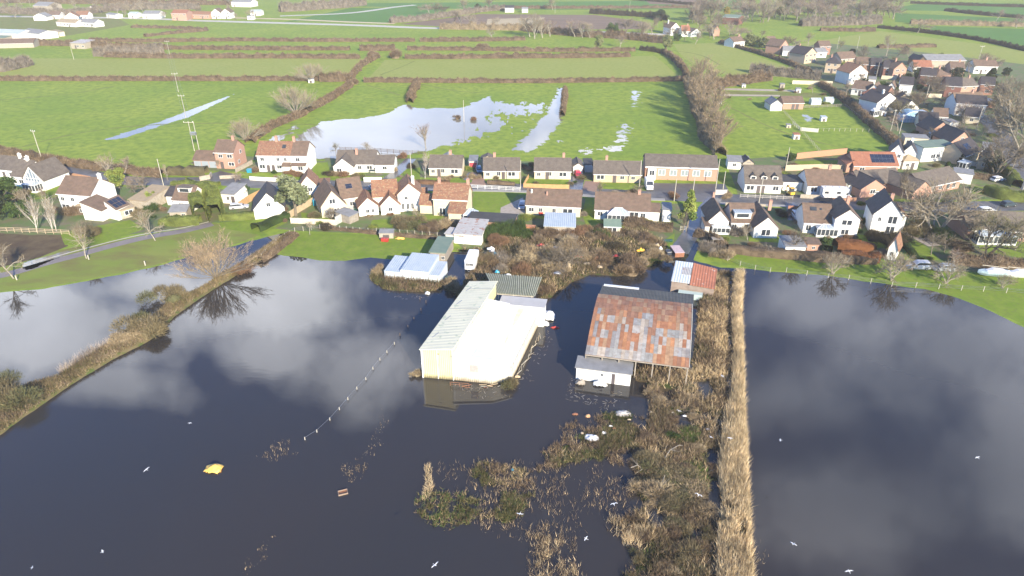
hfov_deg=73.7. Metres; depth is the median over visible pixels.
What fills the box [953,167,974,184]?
garage
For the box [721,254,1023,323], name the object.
lakeside grass
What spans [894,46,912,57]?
bare tree
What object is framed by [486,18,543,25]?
reed field
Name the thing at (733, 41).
house
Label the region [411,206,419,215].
bare tree
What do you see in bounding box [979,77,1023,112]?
bare tree
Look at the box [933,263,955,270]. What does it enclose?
parked car
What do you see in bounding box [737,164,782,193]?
house
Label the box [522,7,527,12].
house
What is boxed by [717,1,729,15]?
bare tree
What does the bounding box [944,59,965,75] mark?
house
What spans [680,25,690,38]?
bare tree
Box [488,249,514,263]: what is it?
bush
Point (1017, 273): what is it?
boat
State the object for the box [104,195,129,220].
lean to
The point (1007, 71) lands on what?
evergreen tree
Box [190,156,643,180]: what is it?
garden ground
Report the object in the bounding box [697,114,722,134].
bare tree
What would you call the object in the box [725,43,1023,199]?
garden ground
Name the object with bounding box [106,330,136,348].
bush
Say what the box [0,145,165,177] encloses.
hedge
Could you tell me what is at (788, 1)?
bare tree
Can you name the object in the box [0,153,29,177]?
house
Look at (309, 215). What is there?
shrub
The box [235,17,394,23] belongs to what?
river bank
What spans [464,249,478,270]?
caravan
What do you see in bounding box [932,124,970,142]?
house
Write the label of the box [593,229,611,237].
bush
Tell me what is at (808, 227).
window
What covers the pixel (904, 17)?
crop field
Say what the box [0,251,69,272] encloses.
pond water
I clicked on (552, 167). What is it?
bungalow
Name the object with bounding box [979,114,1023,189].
village street
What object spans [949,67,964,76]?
evergreen tree
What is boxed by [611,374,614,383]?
door
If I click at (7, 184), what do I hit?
evergreen tree
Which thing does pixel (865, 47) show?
bare tree
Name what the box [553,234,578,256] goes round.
bush
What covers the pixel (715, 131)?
bare tree
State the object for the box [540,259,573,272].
bush
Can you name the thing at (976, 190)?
lawn
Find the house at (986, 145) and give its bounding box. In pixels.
[981,141,995,148]
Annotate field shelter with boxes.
[378,229,393,237]
[792,132,800,138]
[795,87,800,92]
[819,115,827,120]
[879,109,886,115]
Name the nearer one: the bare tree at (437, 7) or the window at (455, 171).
the window at (455, 171)
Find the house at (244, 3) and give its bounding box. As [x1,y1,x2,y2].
[231,0,257,6]
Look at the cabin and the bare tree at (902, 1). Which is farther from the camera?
the bare tree at (902, 1)
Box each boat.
[977,265,1009,275]
[1005,267,1023,277]
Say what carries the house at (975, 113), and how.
on the garden ground at (819, 64)
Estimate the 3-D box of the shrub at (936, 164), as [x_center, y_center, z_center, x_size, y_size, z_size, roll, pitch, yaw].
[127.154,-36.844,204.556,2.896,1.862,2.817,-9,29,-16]
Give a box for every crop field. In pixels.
[287,7,448,22]
[365,0,740,9]
[889,2,1023,14]
[895,13,1023,26]
[930,26,1023,45]
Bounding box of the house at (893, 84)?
[888,79,898,89]
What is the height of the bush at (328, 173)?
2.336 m
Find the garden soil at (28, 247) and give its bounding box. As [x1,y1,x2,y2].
[0,233,67,266]
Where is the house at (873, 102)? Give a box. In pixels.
[858,88,896,116]
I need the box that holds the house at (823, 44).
[814,41,831,54]
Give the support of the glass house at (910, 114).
on the garden ground at (819, 64)
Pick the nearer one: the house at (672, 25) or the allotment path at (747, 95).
the allotment path at (747, 95)
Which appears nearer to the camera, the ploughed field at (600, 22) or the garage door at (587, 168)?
the garage door at (587, 168)
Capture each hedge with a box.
[0,0,231,4]
[0,1,200,14]
[0,54,34,71]
[0,74,318,80]
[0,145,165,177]
[38,37,164,47]
[88,36,414,41]
[91,42,164,56]
[103,51,360,58]
[131,23,208,36]
[158,214,201,226]
[163,44,350,50]
[165,165,209,175]
[170,179,220,186]
[185,177,224,221]
[187,189,206,219]
[218,210,254,220]
[245,78,353,142]
[251,211,290,231]
[256,230,299,262]
[278,0,366,11]
[318,69,350,81]
[319,223,437,239]
[348,51,379,78]
[359,43,394,50]
[363,75,685,82]
[389,3,504,22]
[404,51,630,58]
[405,77,420,101]
[407,45,635,51]
[416,179,449,184]
[420,35,525,41]
[439,20,543,30]
[483,218,526,242]
[487,179,514,184]
[500,4,689,8]
[523,23,665,42]
[558,85,568,115]
[589,7,667,20]
[622,215,672,232]
[636,0,697,4]
[639,45,665,53]
[663,48,690,75]
[683,73,728,154]
[692,228,728,247]
[713,69,772,88]
[718,39,812,70]
[728,243,877,264]
[749,62,822,79]
[797,12,883,26]
[816,80,903,144]
[819,25,876,31]
[819,240,832,252]
[832,237,876,253]
[840,249,881,262]
[877,25,1023,50]
[902,243,923,259]
[909,18,1023,26]
[910,0,1023,6]
[944,7,1023,18]
[950,248,1023,269]
[972,170,1000,181]
[982,184,1023,202]
[1001,165,1023,186]
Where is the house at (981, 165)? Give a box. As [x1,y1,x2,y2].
[976,147,994,169]
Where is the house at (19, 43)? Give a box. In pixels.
[0,38,38,47]
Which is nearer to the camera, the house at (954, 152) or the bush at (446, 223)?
the bush at (446, 223)
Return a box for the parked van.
[644,176,653,189]
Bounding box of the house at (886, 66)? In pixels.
[880,60,892,76]
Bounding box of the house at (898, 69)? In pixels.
[879,58,907,78]
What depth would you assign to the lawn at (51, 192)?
184.02 m
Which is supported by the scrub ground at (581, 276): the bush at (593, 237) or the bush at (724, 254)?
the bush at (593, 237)
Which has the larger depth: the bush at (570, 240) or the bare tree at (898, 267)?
the bush at (570, 240)
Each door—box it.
[194,161,201,165]
[201,161,208,166]
[209,161,216,167]
[469,162,476,166]
[585,166,592,171]
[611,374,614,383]
[790,184,799,190]
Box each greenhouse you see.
[808,98,821,104]
[823,97,833,103]
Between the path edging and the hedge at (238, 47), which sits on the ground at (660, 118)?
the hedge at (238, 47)
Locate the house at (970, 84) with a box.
[961,74,978,91]
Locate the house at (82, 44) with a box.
[70,39,94,48]
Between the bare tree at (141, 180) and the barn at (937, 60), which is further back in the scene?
the barn at (937, 60)
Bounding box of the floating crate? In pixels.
[338,489,347,495]
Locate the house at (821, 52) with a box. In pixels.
[814,48,826,57]
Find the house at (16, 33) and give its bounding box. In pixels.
[0,29,29,37]
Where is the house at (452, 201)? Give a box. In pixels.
[418,177,477,220]
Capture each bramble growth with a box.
[414,486,487,530]
[528,413,652,478]
[606,269,732,575]
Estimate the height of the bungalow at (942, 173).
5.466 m
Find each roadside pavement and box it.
[276,187,664,200]
[720,202,798,206]
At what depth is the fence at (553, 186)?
187.31 m
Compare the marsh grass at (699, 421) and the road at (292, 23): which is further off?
the road at (292, 23)
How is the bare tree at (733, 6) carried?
on the ground at (660, 118)
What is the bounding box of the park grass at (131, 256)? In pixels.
[0,224,257,290]
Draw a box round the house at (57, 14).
[48,11,64,18]
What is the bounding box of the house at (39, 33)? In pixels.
[25,28,58,38]
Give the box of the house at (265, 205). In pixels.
[252,181,285,218]
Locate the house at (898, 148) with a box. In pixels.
[889,138,917,168]
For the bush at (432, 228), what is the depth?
159.35 m
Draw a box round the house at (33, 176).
[9,155,69,192]
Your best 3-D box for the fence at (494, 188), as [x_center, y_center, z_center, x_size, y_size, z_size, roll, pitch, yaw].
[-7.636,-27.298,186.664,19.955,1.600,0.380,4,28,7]
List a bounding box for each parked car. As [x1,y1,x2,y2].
[229,202,248,209]
[475,165,482,172]
[518,200,524,208]
[574,169,581,175]
[663,249,675,258]
[791,209,795,219]
[906,259,930,269]
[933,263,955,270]
[976,206,994,210]
[990,175,1005,181]
[1000,200,1017,206]
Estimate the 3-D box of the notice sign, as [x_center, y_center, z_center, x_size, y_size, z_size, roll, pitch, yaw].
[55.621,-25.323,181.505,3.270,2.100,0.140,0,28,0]
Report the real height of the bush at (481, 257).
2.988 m
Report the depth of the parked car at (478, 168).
199.62 m
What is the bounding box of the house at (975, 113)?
[962,107,981,123]
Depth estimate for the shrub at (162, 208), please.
172.48 m
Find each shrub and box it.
[158,206,166,210]
[250,166,258,172]
[283,169,293,174]
[292,171,302,176]
[307,211,318,217]
[310,210,323,217]
[320,221,332,230]
[350,173,365,178]
[366,223,378,229]
[406,163,415,168]
[441,175,453,179]
[463,173,480,178]
[464,166,474,169]
[518,212,535,220]
[576,174,586,179]
[580,211,588,216]
[747,241,761,246]
[776,210,788,217]
[782,229,798,234]
[843,234,853,238]
[860,216,865,223]
[871,247,887,255]
[932,163,941,166]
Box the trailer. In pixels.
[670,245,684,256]
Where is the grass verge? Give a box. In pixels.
[330,178,564,184]
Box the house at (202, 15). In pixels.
[192,11,211,18]
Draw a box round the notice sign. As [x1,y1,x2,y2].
[715,189,727,194]
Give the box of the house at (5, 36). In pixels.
[0,35,11,38]
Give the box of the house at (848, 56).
[829,51,856,65]
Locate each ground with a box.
[0,0,1023,326]
[0,186,689,251]
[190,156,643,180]
[369,229,728,381]
[556,273,746,575]
[697,206,1020,272]
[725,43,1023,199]
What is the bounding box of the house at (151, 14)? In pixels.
[142,10,165,18]
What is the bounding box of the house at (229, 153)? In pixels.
[192,135,246,168]
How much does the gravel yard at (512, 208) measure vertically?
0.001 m
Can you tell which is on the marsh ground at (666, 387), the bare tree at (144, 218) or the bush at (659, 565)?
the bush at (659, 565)
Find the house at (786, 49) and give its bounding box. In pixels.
[782,45,794,55]
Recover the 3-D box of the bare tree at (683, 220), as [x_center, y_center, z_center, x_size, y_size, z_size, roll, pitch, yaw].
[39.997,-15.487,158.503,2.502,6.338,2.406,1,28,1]
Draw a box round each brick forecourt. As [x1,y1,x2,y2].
[470,176,485,185]
[582,181,598,191]
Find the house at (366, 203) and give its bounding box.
[355,188,378,215]
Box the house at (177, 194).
[164,184,202,210]
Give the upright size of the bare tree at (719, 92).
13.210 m
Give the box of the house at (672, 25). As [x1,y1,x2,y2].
[663,20,679,34]
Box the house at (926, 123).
[916,115,945,139]
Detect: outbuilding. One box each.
[127,184,169,210]
[468,211,517,225]
[726,155,750,169]
[804,237,821,250]
[886,230,902,259]
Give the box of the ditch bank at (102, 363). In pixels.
[0,238,281,434]
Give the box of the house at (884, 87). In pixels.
[876,84,893,93]
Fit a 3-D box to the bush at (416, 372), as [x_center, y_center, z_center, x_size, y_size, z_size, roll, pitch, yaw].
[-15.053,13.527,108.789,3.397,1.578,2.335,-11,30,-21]
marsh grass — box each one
[471,458,536,520]
[542,420,650,468]
[610,287,733,575]
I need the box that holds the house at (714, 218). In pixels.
[700,192,730,234]
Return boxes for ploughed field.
[404,14,652,29]
[647,0,697,4]
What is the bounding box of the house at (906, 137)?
[901,133,929,144]
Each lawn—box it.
[15,185,59,199]
[60,220,143,244]
[220,219,286,234]
[246,140,272,156]
[301,212,328,218]
[313,162,329,175]
[371,219,393,226]
[396,168,419,178]
[408,215,444,222]
[472,192,518,212]
[524,178,561,181]
[534,215,543,218]
[583,197,623,226]
[603,183,630,186]
[666,233,674,248]
[749,235,778,241]
[795,160,837,164]
[856,235,887,249]
[903,240,939,259]
[970,186,983,194]
[980,242,1023,257]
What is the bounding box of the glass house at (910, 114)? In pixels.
[897,108,917,121]
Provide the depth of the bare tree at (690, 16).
520.42 m
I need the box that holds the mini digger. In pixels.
[784,186,794,195]
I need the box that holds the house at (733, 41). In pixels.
[724,34,744,47]
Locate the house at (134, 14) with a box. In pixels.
[128,12,141,17]
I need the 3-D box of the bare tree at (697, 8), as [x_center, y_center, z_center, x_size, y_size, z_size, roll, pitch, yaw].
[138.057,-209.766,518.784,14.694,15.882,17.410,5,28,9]
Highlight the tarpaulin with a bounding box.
[203,463,223,473]
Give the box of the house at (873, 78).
[868,76,876,83]
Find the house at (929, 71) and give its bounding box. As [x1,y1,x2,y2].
[917,65,936,86]
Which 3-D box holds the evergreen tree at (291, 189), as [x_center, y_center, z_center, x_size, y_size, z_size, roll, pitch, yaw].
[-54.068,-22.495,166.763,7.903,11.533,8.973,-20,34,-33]
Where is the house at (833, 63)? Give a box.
[824,54,841,72]
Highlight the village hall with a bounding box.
[642,153,718,180]
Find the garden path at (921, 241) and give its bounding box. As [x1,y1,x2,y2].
[907,232,938,245]
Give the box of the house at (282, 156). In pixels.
[255,135,316,172]
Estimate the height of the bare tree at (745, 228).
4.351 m
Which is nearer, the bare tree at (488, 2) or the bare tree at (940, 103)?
the bare tree at (940, 103)
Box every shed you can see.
[116,201,134,218]
[168,204,191,215]
[335,207,359,223]
[384,252,447,282]
[429,236,453,260]
[444,227,464,243]
[453,217,488,244]
[480,153,492,165]
[670,261,716,300]
[741,154,753,165]
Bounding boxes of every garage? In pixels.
[468,155,478,166]
[543,212,575,231]
[572,156,583,173]
[582,158,592,171]
[661,202,671,221]
[778,235,807,250]
[781,174,803,190]
[844,176,851,193]
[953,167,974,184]
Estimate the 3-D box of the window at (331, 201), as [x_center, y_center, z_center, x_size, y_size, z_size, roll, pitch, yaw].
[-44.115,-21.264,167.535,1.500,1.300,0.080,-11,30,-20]
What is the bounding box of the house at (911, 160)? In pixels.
[900,154,919,168]
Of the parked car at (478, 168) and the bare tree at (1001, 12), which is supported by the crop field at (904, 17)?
the bare tree at (1001, 12)
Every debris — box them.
[545,310,554,320]
[575,379,584,384]
[585,434,598,440]
[593,380,606,386]
[614,410,630,416]
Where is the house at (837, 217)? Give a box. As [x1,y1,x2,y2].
[795,195,861,237]
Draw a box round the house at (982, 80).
[976,76,995,94]
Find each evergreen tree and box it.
[0,176,18,201]
[0,195,9,219]
[2,200,29,217]
[103,167,124,188]
[274,174,308,216]
[594,34,603,46]
[605,22,619,31]
[651,9,669,19]
[662,34,672,47]
[673,33,682,40]
[677,189,697,227]
[723,6,730,13]
[743,33,760,45]
[756,36,769,46]
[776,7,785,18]
[786,152,796,160]
[821,236,832,250]
[901,73,913,76]
[912,67,920,78]
[916,83,923,89]
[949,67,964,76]
[983,156,1006,172]
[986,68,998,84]
[1001,67,1012,75]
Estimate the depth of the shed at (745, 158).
200.97 m
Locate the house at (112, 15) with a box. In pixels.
[106,12,122,17]
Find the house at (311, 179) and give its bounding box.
[300,167,329,194]
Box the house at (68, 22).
[56,18,80,26]
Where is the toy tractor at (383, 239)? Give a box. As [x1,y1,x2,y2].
[381,237,388,241]
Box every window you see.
[124,209,132,215]
[329,198,335,203]
[439,207,445,214]
[451,169,457,173]
[470,365,478,372]
[559,172,566,176]
[562,209,572,212]
[596,175,603,178]
[630,212,638,216]
[649,170,654,175]
[658,169,665,174]
[669,170,676,175]
[681,170,688,175]
[692,170,699,175]
[704,171,711,176]
[746,185,754,189]
[760,229,770,235]
[772,186,778,190]
[805,225,811,230]
[810,187,817,191]
[840,229,848,234]
[841,220,852,225]
[885,226,894,232]
[887,216,897,224]
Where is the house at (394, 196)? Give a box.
[371,174,427,214]
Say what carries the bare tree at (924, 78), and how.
on the garden ground at (819, 64)
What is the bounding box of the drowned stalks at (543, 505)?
[429,458,641,575]
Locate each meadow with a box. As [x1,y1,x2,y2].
[0,58,363,77]
[370,56,682,81]
[673,43,792,76]
[710,96,889,155]
[789,31,1023,63]
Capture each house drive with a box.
[208,171,232,179]
[382,159,415,178]
[463,172,479,185]
[568,176,583,189]
[786,202,800,220]
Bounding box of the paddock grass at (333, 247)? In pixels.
[279,233,434,260]
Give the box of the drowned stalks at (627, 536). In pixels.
[608,507,666,550]
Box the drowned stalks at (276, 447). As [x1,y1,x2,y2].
[263,440,288,459]
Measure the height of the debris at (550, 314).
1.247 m
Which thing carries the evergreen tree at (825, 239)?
on the garden ground at (782, 223)
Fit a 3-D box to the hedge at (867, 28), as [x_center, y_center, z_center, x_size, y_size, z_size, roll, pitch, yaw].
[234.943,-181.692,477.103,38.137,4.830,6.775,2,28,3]
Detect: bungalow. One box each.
[428,149,464,175]
[483,153,519,178]
[525,187,582,216]
[534,152,571,178]
[592,155,641,182]
[594,189,660,223]
[797,164,845,194]
[837,151,899,172]
[844,167,897,197]
[886,166,962,200]
[947,210,1023,245]
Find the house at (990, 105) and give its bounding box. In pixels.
[986,98,995,107]
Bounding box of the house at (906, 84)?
[898,76,914,95]
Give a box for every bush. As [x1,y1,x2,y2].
[0,369,24,388]
[0,383,44,412]
[4,190,29,201]
[57,205,79,216]
[74,225,102,237]
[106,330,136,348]
[108,310,169,339]
[118,316,160,339]
[130,206,142,216]
[134,283,192,304]
[142,202,159,212]
[229,263,254,275]
[321,169,333,175]
[337,171,349,176]
[370,263,384,275]
[387,48,402,58]
[390,213,427,229]
[397,151,407,158]
[408,366,421,376]
[417,218,443,234]
[436,216,458,228]
[444,275,464,293]
[445,285,464,296]
[476,42,489,46]
[477,250,494,264]
[478,255,486,261]
[483,253,498,265]
[487,232,509,246]
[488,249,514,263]
[492,265,508,273]
[496,263,508,272]
[499,224,532,238]
[499,375,519,390]
[507,257,527,264]
[510,261,532,275]
[513,242,555,263]
[529,226,565,242]
[531,257,545,264]
[536,252,552,269]
[537,284,555,294]
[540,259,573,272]
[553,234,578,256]
[553,261,568,274]
[563,223,591,235]
[564,233,580,241]
[569,246,597,260]
[581,260,595,269]
[585,230,610,240]
[587,234,599,241]
[588,246,613,264]
[588,260,609,269]
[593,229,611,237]
[595,223,611,231]
[605,241,626,251]
[608,258,621,265]
[611,251,649,276]
[625,189,637,192]
[625,456,649,475]
[626,229,658,243]
[626,477,672,500]
[627,547,645,565]
[630,448,659,478]
[632,476,655,495]
[635,428,655,445]
[638,248,659,259]
[638,530,654,543]
[643,387,678,407]
[644,491,666,509]
[645,451,705,490]
[646,388,665,405]
[648,243,671,261]
[648,256,661,262]
[653,560,669,569]
[657,486,696,513]
[658,561,682,575]
[662,517,693,535]
[663,513,688,524]
[664,520,682,539]
[666,410,680,424]
[666,430,681,441]
[666,484,677,493]
[667,190,679,198]
[669,474,721,517]
[670,454,695,473]
[672,392,704,404]
[673,555,688,573]
[674,536,711,575]
[676,399,702,413]
[681,383,695,392]
[683,538,713,553]
[684,442,705,451]
[685,425,699,432]
[686,409,698,421]
[696,239,727,252]
[698,525,715,543]
[705,462,720,476]
[708,247,735,259]
[715,273,728,288]
[721,190,732,198]
[726,224,750,236]
[753,244,775,256]
[856,200,865,205]
[863,228,880,241]
[870,230,915,246]
[900,217,936,237]
[928,226,954,244]
[946,237,974,252]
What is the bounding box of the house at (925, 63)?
[908,60,931,71]
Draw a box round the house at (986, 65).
[965,57,998,73]
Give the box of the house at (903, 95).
[899,91,908,98]
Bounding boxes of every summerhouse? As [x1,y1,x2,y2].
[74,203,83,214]
[603,219,621,231]
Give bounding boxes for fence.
[0,227,69,234]
[69,172,89,176]
[199,172,211,180]
[219,175,239,179]
[235,160,252,171]
[238,190,258,203]
[249,176,275,180]
[289,197,313,216]
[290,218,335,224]
[294,224,443,235]
[304,342,394,439]
[335,207,353,224]
[339,147,424,154]
[363,177,381,181]
[472,185,519,189]
[523,183,568,188]
[727,256,770,270]
[740,194,792,198]
[782,108,820,150]
[785,164,844,170]
[786,268,1022,292]
[788,205,797,209]
[792,80,832,84]
[796,148,847,158]
[800,194,820,198]
[801,127,818,131]
[804,104,836,107]
[820,197,856,201]
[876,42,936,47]
[881,75,896,79]
[927,94,941,97]
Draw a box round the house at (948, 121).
[941,118,959,126]
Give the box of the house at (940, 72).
[934,65,950,84]
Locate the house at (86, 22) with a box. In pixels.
[80,18,104,26]
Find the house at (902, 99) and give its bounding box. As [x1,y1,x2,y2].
[887,95,919,115]
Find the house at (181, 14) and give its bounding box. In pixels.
[171,10,192,19]
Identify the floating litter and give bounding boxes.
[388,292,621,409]
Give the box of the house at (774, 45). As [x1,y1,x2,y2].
[765,38,788,54]
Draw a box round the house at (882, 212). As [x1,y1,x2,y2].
[863,187,908,233]
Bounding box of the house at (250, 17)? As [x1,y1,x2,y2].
[247,15,255,19]
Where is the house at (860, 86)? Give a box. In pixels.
[851,80,880,95]
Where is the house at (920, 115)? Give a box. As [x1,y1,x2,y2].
[914,111,938,125]
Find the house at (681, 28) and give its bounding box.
[679,23,689,36]
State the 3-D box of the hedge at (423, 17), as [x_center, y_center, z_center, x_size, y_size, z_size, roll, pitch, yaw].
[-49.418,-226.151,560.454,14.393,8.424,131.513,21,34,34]
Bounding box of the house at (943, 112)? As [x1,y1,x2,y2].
[930,107,948,119]
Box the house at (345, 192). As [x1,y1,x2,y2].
[313,176,362,217]
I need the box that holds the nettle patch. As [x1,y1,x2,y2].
[676,423,708,488]
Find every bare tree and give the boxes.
[0,242,24,278]
[2,7,15,16]
[12,189,31,208]
[15,192,39,230]
[35,187,56,201]
[41,195,52,231]
[45,197,56,231]
[64,223,94,258]
[70,217,93,228]
[94,152,117,179]
[111,4,123,12]
[117,156,130,174]
[123,176,137,192]
[124,172,149,192]
[132,208,164,240]
[162,225,267,278]
[225,116,267,139]
[233,172,241,180]
[269,82,322,111]
[290,62,328,80]
[305,221,311,232]
[324,207,337,219]
[361,141,373,148]
[411,122,429,148]
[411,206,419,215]
[417,3,432,13]
[420,152,428,175]
[426,2,449,13]
[449,10,458,22]
[454,8,464,22]
[460,0,466,7]
[482,0,497,6]
[486,28,496,36]
[488,17,501,23]
[516,15,534,36]
[528,9,544,38]
[536,17,550,37]
[542,18,555,32]
[542,238,589,268]
[548,0,557,9]
[565,19,577,36]
[575,20,589,37]
[583,22,595,37]
[595,181,609,191]
[615,16,642,31]
[616,34,625,45]
[631,184,642,192]
[635,24,648,34]
[637,20,652,33]
[663,27,680,34]
[679,54,711,77]
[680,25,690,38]
[680,210,689,232]
[683,71,703,94]
[684,74,715,100]
[685,1,700,21]
[685,79,714,112]
[687,9,704,21]
[688,65,710,84]
[689,91,721,119]
[690,10,705,23]
[691,0,706,7]
[693,32,701,43]
[694,16,706,28]
[694,102,719,126]
[696,1,725,20]
[696,76,720,97]
[697,23,720,38]
[697,59,720,82]
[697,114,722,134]
[698,69,716,93]
[698,83,727,103]
[699,87,733,111]
[700,95,728,124]
[703,67,724,98]
[703,123,725,141]
[704,105,730,125]
[705,130,728,152]
[711,114,741,142]
[712,120,743,150]
[716,17,733,24]
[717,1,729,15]
[724,22,736,34]
[728,0,756,18]
[729,28,743,34]
[734,2,751,18]
[735,3,760,20]
[738,16,748,25]
[738,28,750,33]
[741,223,754,239]
[750,1,759,20]
[758,1,774,22]
[759,10,779,22]
[765,0,783,19]
[766,0,787,17]
[778,0,804,14]
[780,7,791,19]
[780,36,797,44]
[784,0,811,18]
[786,8,803,20]
[786,228,810,244]
[799,2,814,15]
[803,2,833,15]
[817,0,847,10]
[819,2,839,16]
[821,251,854,276]
[823,0,838,14]
[834,1,850,15]
[836,5,852,14]
[839,82,854,93]
[840,0,874,15]
[852,59,876,67]
[854,2,873,15]
[854,72,866,79]
[855,50,867,56]
[860,45,870,54]
[865,0,878,15]
[871,1,891,13]
[872,253,919,285]
[876,0,894,15]
[881,3,908,18]
[883,35,898,55]
[884,99,917,112]
[886,113,905,130]
[889,89,903,95]
[893,0,909,5]
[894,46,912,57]
[896,164,913,198]
[897,176,994,237]
[900,177,916,196]
[904,188,950,220]
[906,89,934,107]
[908,60,919,69]
[910,20,935,32]
[912,95,930,104]
[916,74,943,88]
[918,233,945,254]
[923,127,938,133]
[924,79,953,101]
[927,258,968,289]
[930,94,950,107]
[937,230,955,251]
[941,121,977,133]
[943,192,959,206]
[949,248,966,263]
[954,102,988,120]
[959,207,1023,256]
[960,114,972,125]
[960,218,985,239]
[963,61,973,73]
[971,87,1023,148]
[971,132,1023,180]
[972,52,1006,66]
[976,124,989,136]
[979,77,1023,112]
[988,116,1020,137]
[993,81,1011,94]
[994,10,1004,20]
[994,273,1018,289]
[996,74,1014,87]
[1003,88,1023,128]
[1010,18,1022,26]
[1014,225,1023,249]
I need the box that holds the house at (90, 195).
[55,173,116,220]
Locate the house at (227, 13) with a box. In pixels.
[221,8,234,18]
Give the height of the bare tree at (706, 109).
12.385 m
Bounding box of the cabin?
[575,355,633,385]
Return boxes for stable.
[764,96,782,110]
[777,96,804,108]
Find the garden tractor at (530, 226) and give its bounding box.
[526,224,534,229]
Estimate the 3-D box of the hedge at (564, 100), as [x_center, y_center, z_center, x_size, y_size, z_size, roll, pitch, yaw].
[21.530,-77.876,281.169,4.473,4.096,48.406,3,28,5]
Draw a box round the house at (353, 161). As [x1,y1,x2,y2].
[332,148,397,174]
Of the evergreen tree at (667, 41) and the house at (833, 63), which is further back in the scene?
the evergreen tree at (667, 41)
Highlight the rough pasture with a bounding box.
[0,9,128,39]
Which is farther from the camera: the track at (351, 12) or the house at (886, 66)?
the track at (351, 12)
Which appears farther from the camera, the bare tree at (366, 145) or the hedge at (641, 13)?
the hedge at (641, 13)
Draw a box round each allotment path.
[720,94,779,95]
[724,88,794,91]
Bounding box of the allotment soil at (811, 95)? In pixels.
[722,91,826,97]
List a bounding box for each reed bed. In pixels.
[54,335,113,372]
[422,463,434,499]
[713,268,759,575]
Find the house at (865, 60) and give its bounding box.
[853,57,870,70]
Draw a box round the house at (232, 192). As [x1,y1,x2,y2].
[220,182,247,203]
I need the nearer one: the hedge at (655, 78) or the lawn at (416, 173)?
the lawn at (416, 173)
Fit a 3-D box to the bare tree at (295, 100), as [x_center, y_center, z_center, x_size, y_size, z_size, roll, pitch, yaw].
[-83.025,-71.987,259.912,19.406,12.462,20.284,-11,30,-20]
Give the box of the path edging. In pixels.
[30,221,208,263]
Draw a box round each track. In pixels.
[3,86,112,99]
[19,123,317,147]
[281,5,413,15]
[729,107,848,149]
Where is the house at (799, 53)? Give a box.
[788,44,816,63]
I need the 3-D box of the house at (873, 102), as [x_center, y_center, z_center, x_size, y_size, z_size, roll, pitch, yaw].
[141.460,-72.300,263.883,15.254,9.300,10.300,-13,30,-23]
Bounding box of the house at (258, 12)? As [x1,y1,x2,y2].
[250,10,263,15]
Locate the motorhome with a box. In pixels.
[819,186,851,197]
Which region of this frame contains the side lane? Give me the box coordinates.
[673,196,722,253]
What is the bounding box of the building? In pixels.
[913,139,951,161]
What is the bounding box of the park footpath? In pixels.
[0,222,213,277]
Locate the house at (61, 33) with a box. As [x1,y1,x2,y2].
[50,29,64,36]
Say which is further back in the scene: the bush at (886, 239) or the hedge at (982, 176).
the hedge at (982, 176)
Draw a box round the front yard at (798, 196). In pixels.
[741,194,866,200]
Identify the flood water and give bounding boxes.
[0,233,1023,575]
[104,96,229,139]
[269,96,493,158]
[439,101,562,147]
[512,88,564,151]
[561,91,652,154]
[801,114,811,121]
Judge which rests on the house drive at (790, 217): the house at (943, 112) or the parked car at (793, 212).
the parked car at (793, 212)
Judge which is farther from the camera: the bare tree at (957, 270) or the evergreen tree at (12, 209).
the evergreen tree at (12, 209)
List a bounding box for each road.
[0,16,672,35]
[65,166,1023,211]
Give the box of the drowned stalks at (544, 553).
[525,524,582,575]
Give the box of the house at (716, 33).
[710,24,720,35]
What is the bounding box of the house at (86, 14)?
[76,11,92,18]
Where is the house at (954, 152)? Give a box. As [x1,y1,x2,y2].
[941,137,980,168]
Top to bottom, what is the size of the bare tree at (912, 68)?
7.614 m
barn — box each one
[419,281,546,383]
[486,273,541,300]
[585,284,693,384]
[723,14,743,24]
[907,53,925,63]
[921,54,966,66]
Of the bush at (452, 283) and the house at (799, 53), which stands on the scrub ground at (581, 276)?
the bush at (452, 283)
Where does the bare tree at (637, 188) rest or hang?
on the ground at (660, 118)
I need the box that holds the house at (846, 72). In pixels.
[835,61,867,84]
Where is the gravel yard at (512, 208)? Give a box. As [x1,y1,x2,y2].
[500,198,524,218]
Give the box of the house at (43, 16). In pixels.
[32,12,52,20]
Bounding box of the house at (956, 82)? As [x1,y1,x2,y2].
[940,76,962,96]
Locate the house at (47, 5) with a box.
[32,2,61,9]
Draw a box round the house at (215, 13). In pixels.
[211,8,222,18]
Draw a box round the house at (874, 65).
[868,58,882,75]
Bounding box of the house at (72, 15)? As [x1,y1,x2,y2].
[64,11,80,19]
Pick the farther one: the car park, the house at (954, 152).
the house at (954, 152)
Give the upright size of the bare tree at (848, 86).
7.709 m
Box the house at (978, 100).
[952,94,987,117]
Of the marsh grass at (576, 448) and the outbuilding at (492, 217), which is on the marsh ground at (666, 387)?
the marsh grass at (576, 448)
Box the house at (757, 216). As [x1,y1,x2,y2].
[723,199,779,237]
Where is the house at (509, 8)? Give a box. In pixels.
[505,5,513,11]
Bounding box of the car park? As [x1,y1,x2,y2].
[646,183,728,192]
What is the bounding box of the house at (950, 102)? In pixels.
[944,89,982,113]
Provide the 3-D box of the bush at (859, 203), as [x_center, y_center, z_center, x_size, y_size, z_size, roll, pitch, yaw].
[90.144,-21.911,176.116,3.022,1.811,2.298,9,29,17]
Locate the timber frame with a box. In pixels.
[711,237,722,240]
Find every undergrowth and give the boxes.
[368,268,452,291]
[457,224,668,298]
[470,281,733,575]
[633,276,730,381]
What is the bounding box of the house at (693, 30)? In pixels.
[688,27,700,36]

